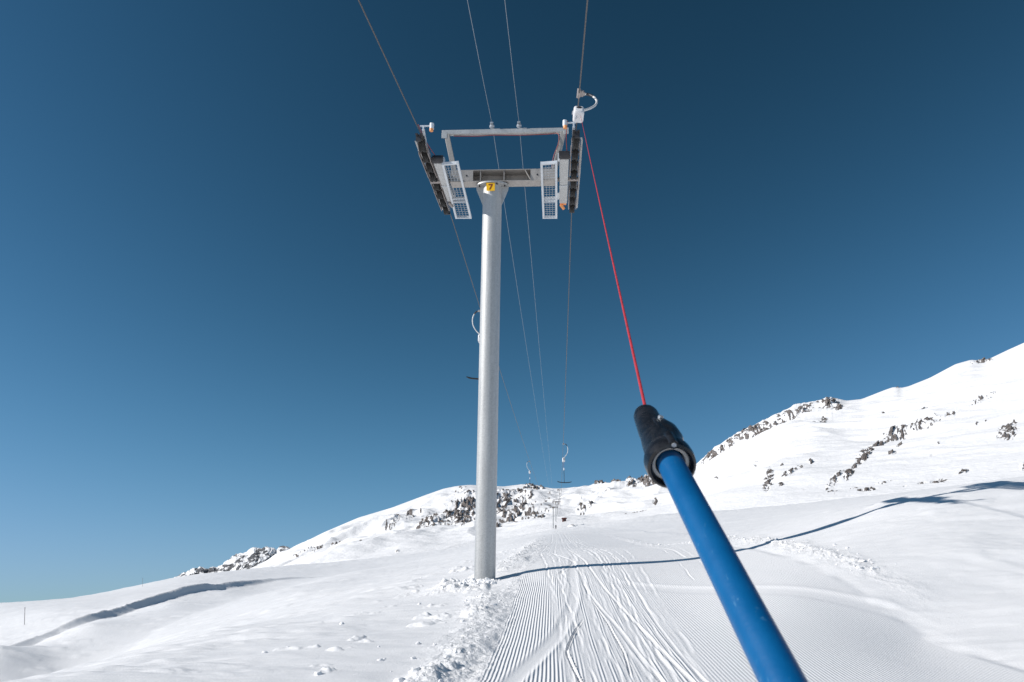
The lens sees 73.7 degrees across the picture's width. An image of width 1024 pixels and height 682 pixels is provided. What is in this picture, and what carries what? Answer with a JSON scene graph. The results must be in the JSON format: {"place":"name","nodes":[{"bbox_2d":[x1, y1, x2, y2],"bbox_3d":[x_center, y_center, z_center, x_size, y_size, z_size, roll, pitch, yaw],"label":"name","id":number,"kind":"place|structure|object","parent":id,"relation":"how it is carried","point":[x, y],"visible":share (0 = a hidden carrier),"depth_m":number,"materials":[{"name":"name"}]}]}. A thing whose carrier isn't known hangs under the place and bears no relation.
{"place":"outdoors","nodes":[
{"label":"outdoors","id":0,"kind":"place"},
{"bbox_2d":[174,546,289,577],"bbox_3d":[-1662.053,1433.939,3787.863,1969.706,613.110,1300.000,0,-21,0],"label":"mountain","id":1,"kind":"structure","parent":0,"point":[252,557],"depth_m":3944.29,"materials":[{"name":"white snow"}]},
{"bbox_2d":[0,476,1023,681],"bbox_3d":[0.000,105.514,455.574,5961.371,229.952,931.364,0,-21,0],"label":"snow slope","id":2,"kind":"structure","parent":0,"point":[937,595],"depth_m":9.72,"materials":[{"name":"white snow"}]},
{"bbox_2d":[415,120,582,578],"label":"lift tower","id":3,"kind":"structure","parent":2,"relation":"on","point":[492,186],"depth_m":14.37,"materials":[{"name":"metal"}]},
{"bbox_2d":[358,0,554,506],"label":"haul rope","id":4,"kind":"object","parent":3,"relation":"attached to","point":[420,132],"visible":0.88,"depth_m":12.44,"materials":[{"name":"metal"}]},
{"bbox_2d":[467,310,479,379],"bbox_3d":[-1.093,0.111,23.893,0.952,2.608,0.216,-1,-21,3],"label":"tow hanger","id":5,"kind":"object","parent":4,"relation":"hanging from","point":[478,340],"visible":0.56,"depth_m":24.02,"materials":[{"name":"metal"}]},
{"bbox_2d":[467,0,557,503],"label":"signal cable","id":6,"kind":"object","parent":3,"relation":"attached to","point":[498,166],"visible":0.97,"depth_m":16.23,"materials":[{"name":"grey metal"}]},
{"bbox_2d":[504,0,559,503],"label":"signal cable","id":7,"kind":"object","parent":3,"relation":"attached to","point":[525,193],"visible":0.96,"depth_m":16.36,"materials":[{"name":"grey metal"}]},
{"bbox_2d":[560,0,587,504],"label":"haul rope","id":8,"kind":"object","parent":3,"relation":"attached to","point":[571,213],"visible":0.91,"depth_m":17.16,"materials":[{"name":"metal"}]},
{"bbox_2d":[557,443,570,482],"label":"tow hanger","id":9,"kind":"object","parent":8,"relation":"hanging from","point":[563,459],"visible":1,"depth_m":44.71,"materials":[{"name":"metal"}]},
{"bbox_2d":[572,88,807,681],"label":"tow bar","id":10,"kind":"object","parent":8,"relation":"hanging from","point":[669,461],"visible":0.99,"depth_m":0.63,"materials":[{"name":"metal"}]},
{"bbox_2d":[262,535,878,681],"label":"snow clods","id":11,"kind":"object","parent":2,"relation":"on","point":[463,583],"visible":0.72,"depth_m":11.03,"materials":[{"name":"white snow"}]},
{"bbox_2d":[0,0,1023,602],"label":"sky","id":12,"kind":"structure","parent":0,"point":[238,300],"materials":[{"name":"blue"}]},
{"bbox_2d":[250,343,1023,568],"bbox_3d":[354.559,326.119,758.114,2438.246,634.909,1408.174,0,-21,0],"label":"hills","id":13,"kind":"structure","parent":0,"point":[961,423],"depth_m":354.10,"materials":[{"name":"white snow"}]}
]}

